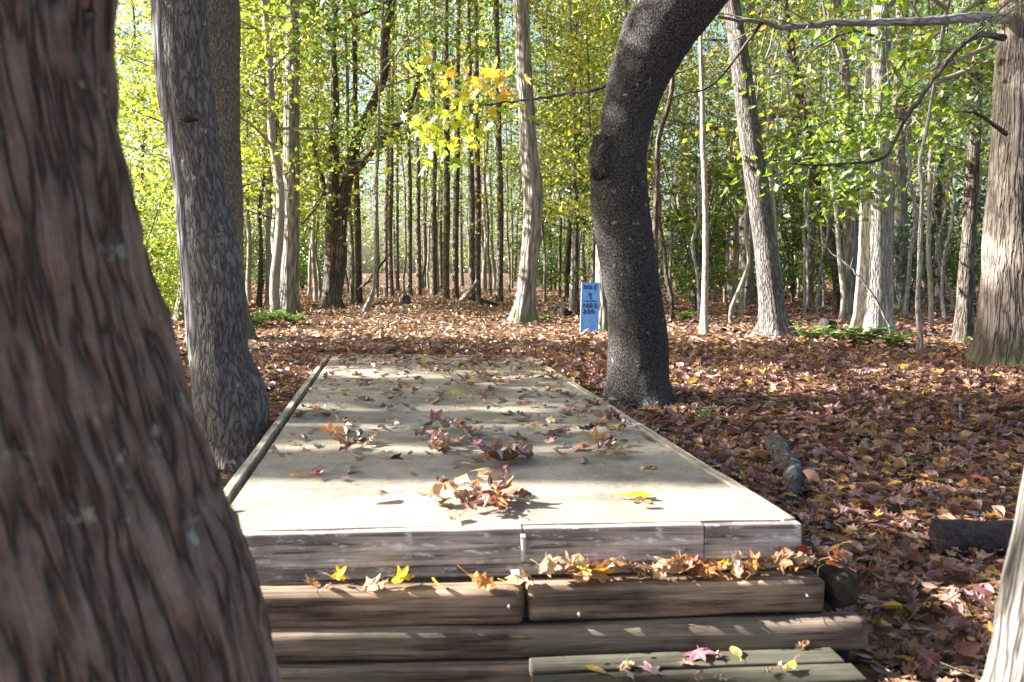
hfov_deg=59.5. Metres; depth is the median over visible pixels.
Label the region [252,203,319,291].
holly bush
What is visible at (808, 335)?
fern
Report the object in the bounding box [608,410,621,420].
fallen leaf
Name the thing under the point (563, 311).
stump
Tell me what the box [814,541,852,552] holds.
fallen leaf
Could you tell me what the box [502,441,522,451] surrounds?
fallen leaf
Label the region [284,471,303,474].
fallen leaf
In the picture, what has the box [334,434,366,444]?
fallen leaf
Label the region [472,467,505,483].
fallen leaf
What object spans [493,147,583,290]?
holly bush
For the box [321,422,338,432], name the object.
fallen leaf
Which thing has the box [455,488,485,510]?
fallen leaf
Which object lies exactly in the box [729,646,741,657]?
fallen leaf
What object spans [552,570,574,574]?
fallen leaf
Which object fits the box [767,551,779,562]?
fallen leaf
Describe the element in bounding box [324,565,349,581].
fallen leaf
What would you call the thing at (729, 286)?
forest tree
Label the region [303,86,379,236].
young tree
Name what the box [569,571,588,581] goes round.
fallen leaf
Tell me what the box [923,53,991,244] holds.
sapling
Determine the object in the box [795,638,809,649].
fallen leaf
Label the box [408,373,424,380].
fallen leaf
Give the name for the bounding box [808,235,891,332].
fallen pole
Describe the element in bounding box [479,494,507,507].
fallen leaf
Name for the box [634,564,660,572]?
fallen leaf
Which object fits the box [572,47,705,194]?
sapling
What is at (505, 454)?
fallen leaf
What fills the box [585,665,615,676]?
fallen leaf
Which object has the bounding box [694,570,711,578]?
fallen leaf
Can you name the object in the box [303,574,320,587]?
fallen leaf
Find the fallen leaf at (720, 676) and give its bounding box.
[703,672,731,680]
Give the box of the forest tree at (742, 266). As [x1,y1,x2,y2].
[577,0,831,304]
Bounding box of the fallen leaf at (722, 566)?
[717,556,726,571]
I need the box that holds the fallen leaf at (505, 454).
[488,448,531,459]
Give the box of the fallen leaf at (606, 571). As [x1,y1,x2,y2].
[593,568,627,573]
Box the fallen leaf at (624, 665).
[617,655,634,670]
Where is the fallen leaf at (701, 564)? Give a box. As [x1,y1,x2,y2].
[687,554,707,578]
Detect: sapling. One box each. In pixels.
[241,0,514,311]
[539,1,720,318]
[545,0,632,117]
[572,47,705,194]
[578,3,688,187]
[583,0,696,173]
[651,145,695,297]
[651,146,678,214]
[652,8,851,262]
[652,62,728,291]
[653,61,720,298]
[655,0,768,319]
[655,31,731,286]
[662,127,730,299]
[672,3,802,315]
[673,18,734,169]
[679,0,775,315]
[680,0,858,186]
[681,0,827,322]
[688,72,733,299]
[689,3,779,301]
[694,0,862,277]
[706,0,863,219]
[714,101,778,213]
[715,0,804,309]
[720,100,790,200]
[721,0,820,195]
[731,0,859,307]
[734,0,839,231]
[746,0,966,323]
[754,59,796,207]
[761,43,838,299]
[763,28,855,314]
[783,1,863,306]
[786,0,895,310]
[789,0,997,352]
[800,0,859,254]
[810,76,859,245]
[813,0,908,149]
[850,2,923,202]
[853,5,908,120]
[858,1,960,270]
[861,1,965,174]
[862,0,987,309]
[862,0,987,316]
[890,4,990,317]
[891,86,963,304]
[892,26,986,308]
[906,0,997,307]
[906,28,939,175]
[908,90,964,285]
[909,4,961,298]
[911,0,958,294]
[912,0,991,298]
[914,1,991,298]
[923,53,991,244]
[925,0,993,171]
[926,0,935,325]
[933,6,997,182]
[933,24,993,157]
[941,0,995,169]
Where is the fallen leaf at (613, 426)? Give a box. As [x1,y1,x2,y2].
[607,422,622,428]
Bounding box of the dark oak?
[382,0,728,413]
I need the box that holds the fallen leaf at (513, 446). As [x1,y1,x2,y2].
[510,443,518,448]
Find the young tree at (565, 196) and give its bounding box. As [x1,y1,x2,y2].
[515,31,654,274]
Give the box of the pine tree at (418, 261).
[415,4,421,294]
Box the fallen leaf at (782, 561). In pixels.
[769,547,793,573]
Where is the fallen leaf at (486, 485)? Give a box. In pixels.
[469,483,500,495]
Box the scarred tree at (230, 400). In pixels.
[150,0,270,476]
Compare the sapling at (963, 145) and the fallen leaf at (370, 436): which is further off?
the sapling at (963, 145)
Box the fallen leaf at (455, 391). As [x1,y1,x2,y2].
[445,388,464,393]
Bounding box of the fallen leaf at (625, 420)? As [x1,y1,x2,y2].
[622,418,631,421]
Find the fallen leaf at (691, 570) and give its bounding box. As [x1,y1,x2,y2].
[683,559,704,573]
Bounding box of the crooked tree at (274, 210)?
[120,0,427,254]
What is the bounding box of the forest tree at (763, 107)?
[652,0,842,292]
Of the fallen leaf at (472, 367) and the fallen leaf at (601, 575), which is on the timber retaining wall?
the fallen leaf at (601, 575)
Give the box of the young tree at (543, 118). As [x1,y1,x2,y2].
[502,3,607,212]
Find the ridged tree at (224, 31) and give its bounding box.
[183,0,257,344]
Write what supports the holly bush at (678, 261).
on the ground
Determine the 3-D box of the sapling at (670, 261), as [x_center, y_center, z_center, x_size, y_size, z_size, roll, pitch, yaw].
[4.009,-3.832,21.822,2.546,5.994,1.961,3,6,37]
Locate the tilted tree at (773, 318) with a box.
[724,0,799,339]
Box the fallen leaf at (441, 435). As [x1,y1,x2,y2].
[426,430,452,442]
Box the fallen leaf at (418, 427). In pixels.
[402,424,422,428]
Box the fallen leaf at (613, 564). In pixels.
[610,557,624,567]
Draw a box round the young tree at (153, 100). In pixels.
[115,0,356,213]
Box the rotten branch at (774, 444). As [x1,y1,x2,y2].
[765,433,803,505]
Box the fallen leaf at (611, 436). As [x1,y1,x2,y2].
[597,433,621,440]
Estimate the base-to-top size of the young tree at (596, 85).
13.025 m
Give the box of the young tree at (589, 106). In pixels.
[495,0,699,282]
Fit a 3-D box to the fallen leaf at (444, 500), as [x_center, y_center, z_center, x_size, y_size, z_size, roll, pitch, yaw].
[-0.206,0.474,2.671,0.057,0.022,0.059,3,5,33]
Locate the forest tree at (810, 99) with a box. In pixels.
[754,1,863,294]
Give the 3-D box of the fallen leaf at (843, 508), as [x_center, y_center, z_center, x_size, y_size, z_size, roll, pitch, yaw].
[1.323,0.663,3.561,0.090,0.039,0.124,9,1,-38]
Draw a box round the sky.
[115,0,997,272]
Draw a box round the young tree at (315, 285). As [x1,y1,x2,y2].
[246,0,412,302]
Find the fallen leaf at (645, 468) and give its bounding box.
[638,466,667,469]
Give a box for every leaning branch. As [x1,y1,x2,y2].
[345,241,391,299]
[459,279,478,300]
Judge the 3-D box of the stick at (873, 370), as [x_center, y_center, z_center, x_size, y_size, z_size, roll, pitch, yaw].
[2.557,0.214,6.461,0.196,0.030,0.073,0,4,0]
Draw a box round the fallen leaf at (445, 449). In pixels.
[437,443,452,453]
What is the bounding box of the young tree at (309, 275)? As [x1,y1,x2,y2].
[243,37,382,295]
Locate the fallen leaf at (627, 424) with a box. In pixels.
[617,422,634,428]
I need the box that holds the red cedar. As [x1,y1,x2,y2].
[659,0,1023,369]
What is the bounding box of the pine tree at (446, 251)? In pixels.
[442,0,449,301]
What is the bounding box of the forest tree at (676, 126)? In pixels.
[538,2,731,204]
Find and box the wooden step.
[529,647,866,681]
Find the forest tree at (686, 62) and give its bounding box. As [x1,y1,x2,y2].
[620,3,767,292]
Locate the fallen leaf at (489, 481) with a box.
[474,474,505,485]
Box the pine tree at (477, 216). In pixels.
[473,0,480,298]
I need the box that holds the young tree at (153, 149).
[126,79,244,227]
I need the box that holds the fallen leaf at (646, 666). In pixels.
[635,661,664,674]
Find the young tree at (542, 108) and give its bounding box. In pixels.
[477,0,693,289]
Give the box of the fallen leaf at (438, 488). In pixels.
[429,479,461,502]
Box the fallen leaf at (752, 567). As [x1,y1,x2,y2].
[740,549,763,571]
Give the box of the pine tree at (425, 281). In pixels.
[398,3,464,286]
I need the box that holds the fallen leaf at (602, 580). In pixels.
[589,577,606,582]
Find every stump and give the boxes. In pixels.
[397,294,411,304]
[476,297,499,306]
[555,306,572,316]
[817,318,836,333]
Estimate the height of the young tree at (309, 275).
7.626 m
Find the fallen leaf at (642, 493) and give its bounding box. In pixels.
[615,486,653,497]
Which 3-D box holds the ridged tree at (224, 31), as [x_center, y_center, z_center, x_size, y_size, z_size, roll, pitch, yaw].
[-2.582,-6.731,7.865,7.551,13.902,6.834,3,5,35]
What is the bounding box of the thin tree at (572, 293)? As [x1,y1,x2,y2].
[415,0,623,311]
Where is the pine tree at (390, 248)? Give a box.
[387,12,394,296]
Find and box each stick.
[669,401,795,420]
[803,467,838,480]
[854,368,878,372]
[959,403,978,428]
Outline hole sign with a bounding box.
[580,281,599,333]
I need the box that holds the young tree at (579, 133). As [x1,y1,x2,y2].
[471,0,691,260]
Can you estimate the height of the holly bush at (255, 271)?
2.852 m
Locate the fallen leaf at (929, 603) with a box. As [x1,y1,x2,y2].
[917,601,946,608]
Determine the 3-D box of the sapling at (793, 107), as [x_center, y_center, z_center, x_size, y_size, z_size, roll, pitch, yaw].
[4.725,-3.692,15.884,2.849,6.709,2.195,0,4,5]
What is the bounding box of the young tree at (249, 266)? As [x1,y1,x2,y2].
[240,1,326,301]
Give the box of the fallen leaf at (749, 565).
[746,558,756,578]
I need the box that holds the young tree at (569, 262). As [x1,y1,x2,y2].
[480,1,629,296]
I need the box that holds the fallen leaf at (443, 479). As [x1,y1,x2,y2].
[433,475,454,484]
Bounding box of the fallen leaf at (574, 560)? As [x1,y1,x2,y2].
[558,550,579,572]
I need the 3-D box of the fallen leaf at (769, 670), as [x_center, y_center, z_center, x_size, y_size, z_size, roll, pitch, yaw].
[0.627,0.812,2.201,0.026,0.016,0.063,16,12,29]
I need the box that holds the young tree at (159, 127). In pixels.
[117,0,303,217]
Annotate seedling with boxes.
[692,402,711,424]
[904,454,913,466]
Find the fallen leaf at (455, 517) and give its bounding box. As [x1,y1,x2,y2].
[449,511,466,519]
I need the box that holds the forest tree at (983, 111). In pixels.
[915,23,991,161]
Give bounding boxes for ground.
[171,273,1023,681]
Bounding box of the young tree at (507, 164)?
[494,0,682,232]
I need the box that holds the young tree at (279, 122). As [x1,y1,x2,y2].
[241,6,350,197]
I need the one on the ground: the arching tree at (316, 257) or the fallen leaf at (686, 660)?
the arching tree at (316, 257)
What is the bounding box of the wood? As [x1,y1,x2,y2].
[116,0,990,284]
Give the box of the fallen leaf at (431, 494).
[418,492,449,504]
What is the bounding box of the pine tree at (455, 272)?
[452,0,460,298]
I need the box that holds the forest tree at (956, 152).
[908,0,990,230]
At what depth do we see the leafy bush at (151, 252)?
11.36 m
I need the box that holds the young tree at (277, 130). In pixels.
[241,10,319,188]
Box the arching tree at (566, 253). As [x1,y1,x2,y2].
[449,0,662,297]
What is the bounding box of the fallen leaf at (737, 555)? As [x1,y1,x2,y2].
[731,550,743,570]
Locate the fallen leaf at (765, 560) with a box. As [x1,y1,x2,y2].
[757,557,773,564]
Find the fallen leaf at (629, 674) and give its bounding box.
[622,669,634,680]
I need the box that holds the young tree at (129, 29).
[115,15,163,202]
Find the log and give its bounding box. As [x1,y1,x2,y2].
[928,519,1013,555]
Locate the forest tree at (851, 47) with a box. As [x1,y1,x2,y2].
[765,0,959,228]
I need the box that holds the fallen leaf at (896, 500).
[888,493,910,503]
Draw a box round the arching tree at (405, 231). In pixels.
[325,0,465,293]
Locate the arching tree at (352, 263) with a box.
[240,0,463,303]
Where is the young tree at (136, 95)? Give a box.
[115,17,175,223]
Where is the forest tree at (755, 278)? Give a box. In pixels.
[674,0,858,296]
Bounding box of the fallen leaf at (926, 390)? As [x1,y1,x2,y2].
[921,386,933,393]
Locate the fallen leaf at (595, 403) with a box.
[585,399,601,407]
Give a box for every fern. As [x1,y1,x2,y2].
[251,309,286,320]
[251,313,271,325]
[269,311,309,324]
[539,313,555,318]
[672,310,699,319]
[789,321,801,326]
[790,326,831,339]
[819,325,864,339]
[827,325,900,343]
[865,327,913,345]
[951,336,971,344]
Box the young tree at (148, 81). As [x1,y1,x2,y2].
[122,30,178,292]
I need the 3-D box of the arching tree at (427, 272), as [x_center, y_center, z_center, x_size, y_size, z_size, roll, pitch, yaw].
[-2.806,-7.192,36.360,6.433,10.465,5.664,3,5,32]
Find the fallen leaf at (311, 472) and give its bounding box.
[299,469,322,475]
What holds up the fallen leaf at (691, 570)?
on the timber retaining wall
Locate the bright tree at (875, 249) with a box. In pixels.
[712,0,995,336]
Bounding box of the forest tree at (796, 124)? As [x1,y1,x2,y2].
[753,1,861,291]
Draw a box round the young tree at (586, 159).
[557,46,660,231]
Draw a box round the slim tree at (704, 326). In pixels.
[577,0,709,336]
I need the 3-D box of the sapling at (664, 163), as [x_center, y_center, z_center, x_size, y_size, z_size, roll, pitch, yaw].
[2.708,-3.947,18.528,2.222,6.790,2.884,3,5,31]
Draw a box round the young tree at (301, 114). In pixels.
[148,0,407,274]
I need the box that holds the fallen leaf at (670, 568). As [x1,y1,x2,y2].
[646,554,680,572]
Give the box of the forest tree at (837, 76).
[779,0,933,212]
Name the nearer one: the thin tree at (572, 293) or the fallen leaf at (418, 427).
the fallen leaf at (418, 427)
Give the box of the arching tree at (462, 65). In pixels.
[366,0,517,226]
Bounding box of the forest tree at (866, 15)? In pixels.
[795,0,966,234]
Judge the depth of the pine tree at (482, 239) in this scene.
33.72 m
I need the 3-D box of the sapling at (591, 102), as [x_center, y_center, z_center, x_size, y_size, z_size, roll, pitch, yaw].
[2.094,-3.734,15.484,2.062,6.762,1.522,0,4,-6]
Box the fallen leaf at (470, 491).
[454,486,482,499]
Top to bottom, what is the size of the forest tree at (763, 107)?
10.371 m
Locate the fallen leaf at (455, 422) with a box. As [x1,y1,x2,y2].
[428,418,461,427]
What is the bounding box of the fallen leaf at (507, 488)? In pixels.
[469,475,519,505]
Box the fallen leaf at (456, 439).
[450,437,462,441]
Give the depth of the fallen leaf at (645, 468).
3.11 m
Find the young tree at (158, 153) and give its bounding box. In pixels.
[115,42,306,201]
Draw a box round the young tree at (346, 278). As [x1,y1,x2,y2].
[301,114,403,292]
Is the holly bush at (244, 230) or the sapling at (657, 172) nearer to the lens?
the sapling at (657, 172)
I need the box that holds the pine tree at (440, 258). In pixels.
[410,5,464,289]
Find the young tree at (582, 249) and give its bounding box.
[512,4,663,280]
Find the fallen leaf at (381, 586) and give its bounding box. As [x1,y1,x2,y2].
[376,577,388,594]
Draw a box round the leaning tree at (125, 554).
[0,0,281,681]
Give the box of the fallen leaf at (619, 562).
[607,558,640,566]
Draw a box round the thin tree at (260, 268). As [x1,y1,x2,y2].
[149,0,379,307]
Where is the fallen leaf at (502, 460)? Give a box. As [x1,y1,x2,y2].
[482,457,513,461]
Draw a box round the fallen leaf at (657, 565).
[651,561,663,568]
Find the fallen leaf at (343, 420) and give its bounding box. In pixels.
[335,414,349,422]
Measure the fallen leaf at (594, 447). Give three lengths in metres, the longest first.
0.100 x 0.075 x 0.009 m
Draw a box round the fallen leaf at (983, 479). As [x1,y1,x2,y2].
[970,473,991,484]
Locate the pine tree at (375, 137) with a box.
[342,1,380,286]
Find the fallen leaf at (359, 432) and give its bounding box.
[356,424,362,437]
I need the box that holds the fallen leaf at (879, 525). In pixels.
[867,523,895,528]
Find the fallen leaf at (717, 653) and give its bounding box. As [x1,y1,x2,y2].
[713,650,720,659]
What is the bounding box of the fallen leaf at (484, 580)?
[458,565,496,589]
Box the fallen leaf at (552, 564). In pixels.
[531,554,561,576]
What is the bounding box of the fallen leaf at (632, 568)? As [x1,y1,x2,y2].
[628,559,637,571]
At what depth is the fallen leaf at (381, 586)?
2.33 m
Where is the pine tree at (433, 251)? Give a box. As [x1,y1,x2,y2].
[430,0,437,295]
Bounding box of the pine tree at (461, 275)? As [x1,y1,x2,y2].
[427,6,463,285]
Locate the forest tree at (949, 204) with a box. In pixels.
[854,0,994,291]
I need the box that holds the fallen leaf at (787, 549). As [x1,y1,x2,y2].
[778,546,796,555]
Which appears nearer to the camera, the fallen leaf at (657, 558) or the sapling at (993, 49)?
the fallen leaf at (657, 558)
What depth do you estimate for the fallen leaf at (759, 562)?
2.45 m
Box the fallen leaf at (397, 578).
[391,571,413,582]
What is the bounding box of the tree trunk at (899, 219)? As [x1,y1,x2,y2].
[893,0,905,310]
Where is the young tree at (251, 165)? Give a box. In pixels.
[240,75,261,221]
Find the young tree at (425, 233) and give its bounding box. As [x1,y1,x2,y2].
[342,39,504,287]
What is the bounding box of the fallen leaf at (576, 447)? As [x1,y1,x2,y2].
[567,440,588,451]
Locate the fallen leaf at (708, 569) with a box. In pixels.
[698,559,719,575]
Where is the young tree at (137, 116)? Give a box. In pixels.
[117,0,283,173]
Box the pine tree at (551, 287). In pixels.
[499,0,572,291]
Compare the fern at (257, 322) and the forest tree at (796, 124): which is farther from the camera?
the forest tree at (796, 124)
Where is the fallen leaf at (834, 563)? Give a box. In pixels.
[821,558,856,571]
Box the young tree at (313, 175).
[244,39,370,289]
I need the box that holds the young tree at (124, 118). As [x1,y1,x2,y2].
[115,4,170,197]
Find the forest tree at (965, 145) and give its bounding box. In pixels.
[914,63,989,175]
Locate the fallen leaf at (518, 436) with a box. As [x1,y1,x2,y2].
[509,431,534,443]
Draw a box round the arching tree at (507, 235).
[438,0,580,291]
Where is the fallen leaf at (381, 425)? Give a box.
[377,424,395,432]
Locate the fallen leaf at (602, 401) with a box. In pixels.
[599,399,609,406]
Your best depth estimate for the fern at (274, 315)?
12.51 m
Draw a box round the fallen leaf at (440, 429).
[435,427,447,433]
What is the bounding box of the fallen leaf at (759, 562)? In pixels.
[723,558,760,570]
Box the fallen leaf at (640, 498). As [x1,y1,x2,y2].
[622,495,651,503]
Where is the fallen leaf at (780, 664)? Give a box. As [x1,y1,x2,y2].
[777,661,786,670]
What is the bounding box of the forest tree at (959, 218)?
[858,1,997,223]
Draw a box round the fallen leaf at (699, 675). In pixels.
[691,669,704,680]
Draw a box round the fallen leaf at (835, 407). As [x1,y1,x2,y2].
[824,401,842,411]
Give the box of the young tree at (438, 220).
[367,13,511,291]
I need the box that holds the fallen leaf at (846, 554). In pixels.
[826,547,852,561]
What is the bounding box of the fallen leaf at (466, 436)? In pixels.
[461,429,473,445]
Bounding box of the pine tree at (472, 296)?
[466,0,475,300]
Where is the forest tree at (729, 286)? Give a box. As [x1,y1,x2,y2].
[661,1,923,297]
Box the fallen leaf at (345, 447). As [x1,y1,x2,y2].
[338,436,367,451]
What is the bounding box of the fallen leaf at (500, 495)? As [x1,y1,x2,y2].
[491,492,513,500]
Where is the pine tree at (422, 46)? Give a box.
[369,0,440,274]
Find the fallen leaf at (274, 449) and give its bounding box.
[269,445,285,457]
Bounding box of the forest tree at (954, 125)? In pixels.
[916,0,989,206]
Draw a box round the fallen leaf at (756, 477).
[750,468,770,482]
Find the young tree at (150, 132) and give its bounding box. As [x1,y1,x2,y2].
[115,0,253,250]
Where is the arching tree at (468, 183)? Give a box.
[395,66,520,263]
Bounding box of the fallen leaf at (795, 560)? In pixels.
[794,555,814,565]
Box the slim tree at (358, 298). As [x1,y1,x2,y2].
[302,0,398,305]
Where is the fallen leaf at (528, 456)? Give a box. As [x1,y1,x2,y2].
[516,449,539,459]
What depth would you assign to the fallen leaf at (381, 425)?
3.80 m
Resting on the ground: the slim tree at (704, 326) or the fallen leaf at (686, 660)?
the slim tree at (704, 326)
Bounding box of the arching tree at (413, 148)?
[300,0,482,297]
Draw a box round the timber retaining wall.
[260,537,867,681]
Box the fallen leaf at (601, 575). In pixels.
[593,571,610,579]
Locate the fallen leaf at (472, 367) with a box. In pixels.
[466,364,479,370]
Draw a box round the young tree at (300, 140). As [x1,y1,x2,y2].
[240,0,373,219]
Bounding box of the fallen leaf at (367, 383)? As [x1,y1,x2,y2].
[358,378,372,385]
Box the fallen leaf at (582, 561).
[557,553,588,566]
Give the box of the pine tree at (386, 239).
[383,19,391,295]
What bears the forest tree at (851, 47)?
on the ground
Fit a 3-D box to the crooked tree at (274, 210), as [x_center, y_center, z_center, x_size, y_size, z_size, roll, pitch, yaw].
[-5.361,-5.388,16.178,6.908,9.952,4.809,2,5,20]
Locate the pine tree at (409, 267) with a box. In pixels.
[404,5,412,295]
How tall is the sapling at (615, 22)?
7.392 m
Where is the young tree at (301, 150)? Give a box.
[241,0,387,225]
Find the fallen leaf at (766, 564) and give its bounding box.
[751,561,773,568]
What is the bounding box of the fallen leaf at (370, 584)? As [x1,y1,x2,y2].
[350,573,386,591]
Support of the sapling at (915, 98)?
on the ground
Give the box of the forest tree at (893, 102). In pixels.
[715,0,991,273]
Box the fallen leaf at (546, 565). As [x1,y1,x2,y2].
[538,550,548,571]
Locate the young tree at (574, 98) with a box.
[453,0,681,315]
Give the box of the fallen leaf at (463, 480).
[455,474,498,494]
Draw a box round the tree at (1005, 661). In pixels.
[981,469,1023,681]
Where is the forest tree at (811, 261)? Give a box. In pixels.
[726,0,927,299]
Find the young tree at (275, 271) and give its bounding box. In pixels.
[148,0,399,318]
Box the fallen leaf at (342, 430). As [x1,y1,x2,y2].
[334,416,361,435]
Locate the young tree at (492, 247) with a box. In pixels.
[451,0,518,289]
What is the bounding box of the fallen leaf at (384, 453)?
[376,450,397,456]
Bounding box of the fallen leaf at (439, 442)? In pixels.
[432,438,450,447]
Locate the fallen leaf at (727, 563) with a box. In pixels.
[717,559,731,566]
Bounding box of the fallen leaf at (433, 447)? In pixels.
[422,444,441,449]
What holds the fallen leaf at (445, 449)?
on the tee platform
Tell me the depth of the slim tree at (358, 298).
18.44 m
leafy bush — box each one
[130,156,181,318]
[137,182,177,294]
[137,203,178,313]
[138,199,180,306]
[139,190,163,260]
[146,209,179,304]
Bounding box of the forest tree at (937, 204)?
[856,0,995,300]
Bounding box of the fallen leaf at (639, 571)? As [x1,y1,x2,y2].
[634,564,649,576]
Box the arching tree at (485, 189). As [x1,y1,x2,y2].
[357,0,584,294]
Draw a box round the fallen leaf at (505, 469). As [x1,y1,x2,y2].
[499,463,510,474]
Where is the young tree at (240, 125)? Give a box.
[122,0,313,199]
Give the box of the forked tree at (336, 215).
[136,0,486,310]
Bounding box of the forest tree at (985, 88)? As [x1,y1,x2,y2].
[946,4,996,149]
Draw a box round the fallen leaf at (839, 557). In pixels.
[833,546,842,560]
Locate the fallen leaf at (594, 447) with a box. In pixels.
[589,441,604,449]
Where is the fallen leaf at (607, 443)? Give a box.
[597,435,613,448]
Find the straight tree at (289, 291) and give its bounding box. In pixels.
[280,0,300,315]
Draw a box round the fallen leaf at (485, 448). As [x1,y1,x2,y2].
[476,438,503,454]
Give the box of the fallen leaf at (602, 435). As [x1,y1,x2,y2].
[580,425,605,441]
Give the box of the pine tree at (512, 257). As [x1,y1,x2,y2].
[489,4,544,287]
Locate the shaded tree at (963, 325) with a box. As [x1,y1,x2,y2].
[950,0,984,342]
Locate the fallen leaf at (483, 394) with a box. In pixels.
[474,389,488,397]
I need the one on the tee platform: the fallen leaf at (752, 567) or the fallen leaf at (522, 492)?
the fallen leaf at (522, 492)
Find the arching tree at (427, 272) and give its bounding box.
[364,33,504,287]
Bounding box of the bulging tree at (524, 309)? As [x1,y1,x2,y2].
[507,0,543,324]
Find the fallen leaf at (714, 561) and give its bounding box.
[700,558,726,564]
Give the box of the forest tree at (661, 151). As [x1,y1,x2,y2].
[504,5,693,178]
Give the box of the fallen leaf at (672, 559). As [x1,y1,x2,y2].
[665,555,683,563]
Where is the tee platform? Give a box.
[223,354,801,616]
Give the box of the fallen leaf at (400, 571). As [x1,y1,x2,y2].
[388,565,414,579]
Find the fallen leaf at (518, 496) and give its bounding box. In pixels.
[514,491,532,500]
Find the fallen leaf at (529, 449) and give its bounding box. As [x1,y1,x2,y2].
[516,444,533,457]
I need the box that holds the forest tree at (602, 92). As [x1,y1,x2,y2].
[535,0,707,235]
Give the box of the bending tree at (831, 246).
[780,0,842,308]
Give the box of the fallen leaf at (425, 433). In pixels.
[411,429,427,436]
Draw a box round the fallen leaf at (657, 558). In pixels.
[653,556,665,561]
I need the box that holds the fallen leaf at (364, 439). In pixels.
[348,437,375,441]
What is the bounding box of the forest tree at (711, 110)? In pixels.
[667,29,775,288]
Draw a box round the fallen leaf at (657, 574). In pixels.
[643,562,666,578]
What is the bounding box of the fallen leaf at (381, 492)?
[367,490,404,498]
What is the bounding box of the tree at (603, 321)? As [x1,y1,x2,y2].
[459,0,612,331]
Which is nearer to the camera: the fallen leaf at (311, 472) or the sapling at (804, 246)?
the fallen leaf at (311, 472)
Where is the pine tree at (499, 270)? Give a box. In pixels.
[494,0,503,303]
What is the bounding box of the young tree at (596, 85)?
[542,2,676,183]
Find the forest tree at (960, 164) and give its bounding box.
[912,0,997,182]
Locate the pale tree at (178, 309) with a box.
[172,271,184,321]
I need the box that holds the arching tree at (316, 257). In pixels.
[240,0,429,298]
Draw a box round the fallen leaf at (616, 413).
[605,407,620,420]
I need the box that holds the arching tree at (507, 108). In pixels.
[427,0,630,303]
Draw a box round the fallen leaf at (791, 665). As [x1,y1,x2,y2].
[783,655,798,670]
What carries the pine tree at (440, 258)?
on the ground
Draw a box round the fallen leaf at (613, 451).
[606,449,631,455]
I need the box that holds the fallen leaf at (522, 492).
[510,482,531,496]
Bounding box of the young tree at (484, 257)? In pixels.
[424,0,557,290]
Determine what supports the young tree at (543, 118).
on the ground
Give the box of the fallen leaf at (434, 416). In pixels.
[422,407,447,422]
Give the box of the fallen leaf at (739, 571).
[731,564,743,576]
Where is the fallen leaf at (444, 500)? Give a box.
[436,496,454,504]
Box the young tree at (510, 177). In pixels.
[481,78,563,238]
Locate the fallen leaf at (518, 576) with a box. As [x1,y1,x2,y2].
[505,569,533,588]
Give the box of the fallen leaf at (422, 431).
[408,426,427,435]
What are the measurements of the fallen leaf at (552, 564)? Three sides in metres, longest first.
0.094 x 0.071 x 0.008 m
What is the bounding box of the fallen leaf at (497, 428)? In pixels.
[490,425,503,431]
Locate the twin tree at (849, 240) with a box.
[829,0,856,317]
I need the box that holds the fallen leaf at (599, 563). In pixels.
[588,555,621,567]
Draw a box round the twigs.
[180,337,1023,678]
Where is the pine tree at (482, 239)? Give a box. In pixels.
[480,11,486,287]
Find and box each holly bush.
[131,177,178,277]
[132,178,158,223]
[136,183,174,291]
[145,192,252,277]
[243,193,264,285]
[243,212,264,284]
[244,218,264,290]
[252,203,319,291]
[299,223,324,290]
[300,241,324,286]
[305,223,348,288]
[316,203,369,287]
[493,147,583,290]
[535,87,675,291]
[536,247,561,290]
[539,218,566,290]
[542,232,565,289]
[580,217,595,279]
[604,74,788,313]
[658,165,726,297]
[658,222,713,295]
[658,224,669,255]
[658,238,671,290]
[663,222,722,298]
[669,192,724,273]
[675,179,726,295]
[723,132,828,301]
[754,238,799,290]
[777,166,858,293]
[779,200,825,294]
[799,189,842,285]
[822,220,898,298]
[855,161,926,276]
[893,215,945,307]
[908,191,979,293]
[942,227,981,291]
[952,180,986,282]
[952,207,981,291]
[956,226,981,287]
[975,221,982,290]
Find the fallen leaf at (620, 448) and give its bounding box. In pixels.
[606,445,630,457]
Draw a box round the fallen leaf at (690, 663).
[676,661,708,665]
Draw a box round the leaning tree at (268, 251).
[149,1,331,305]
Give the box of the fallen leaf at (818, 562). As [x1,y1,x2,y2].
[804,557,822,567]
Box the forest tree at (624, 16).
[537,0,722,201]
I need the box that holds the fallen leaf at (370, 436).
[362,426,385,444]
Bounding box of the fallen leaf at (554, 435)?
[545,431,559,438]
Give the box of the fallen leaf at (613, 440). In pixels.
[604,438,616,443]
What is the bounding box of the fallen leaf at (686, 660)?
[678,658,693,664]
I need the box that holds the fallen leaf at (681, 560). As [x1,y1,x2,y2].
[674,548,688,569]
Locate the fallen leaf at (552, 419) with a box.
[540,416,560,424]
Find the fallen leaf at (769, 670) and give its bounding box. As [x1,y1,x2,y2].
[761,667,773,674]
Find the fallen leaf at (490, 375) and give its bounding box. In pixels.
[483,372,499,377]
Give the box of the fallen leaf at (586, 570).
[580,564,591,574]
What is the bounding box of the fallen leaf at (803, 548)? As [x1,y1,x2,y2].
[794,544,818,555]
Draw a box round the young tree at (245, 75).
[115,0,412,191]
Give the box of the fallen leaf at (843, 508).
[833,500,856,512]
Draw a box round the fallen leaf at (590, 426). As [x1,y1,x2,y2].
[579,422,597,431]
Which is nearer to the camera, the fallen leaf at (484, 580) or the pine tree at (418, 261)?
the fallen leaf at (484, 580)
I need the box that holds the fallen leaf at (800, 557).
[792,551,815,564]
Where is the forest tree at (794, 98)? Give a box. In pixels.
[710,1,860,288]
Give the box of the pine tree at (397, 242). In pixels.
[367,0,412,290]
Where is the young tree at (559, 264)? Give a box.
[489,9,649,295]
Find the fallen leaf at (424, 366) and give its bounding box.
[421,363,429,368]
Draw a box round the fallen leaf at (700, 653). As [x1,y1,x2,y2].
[684,643,714,660]
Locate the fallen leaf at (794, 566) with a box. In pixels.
[788,559,802,570]

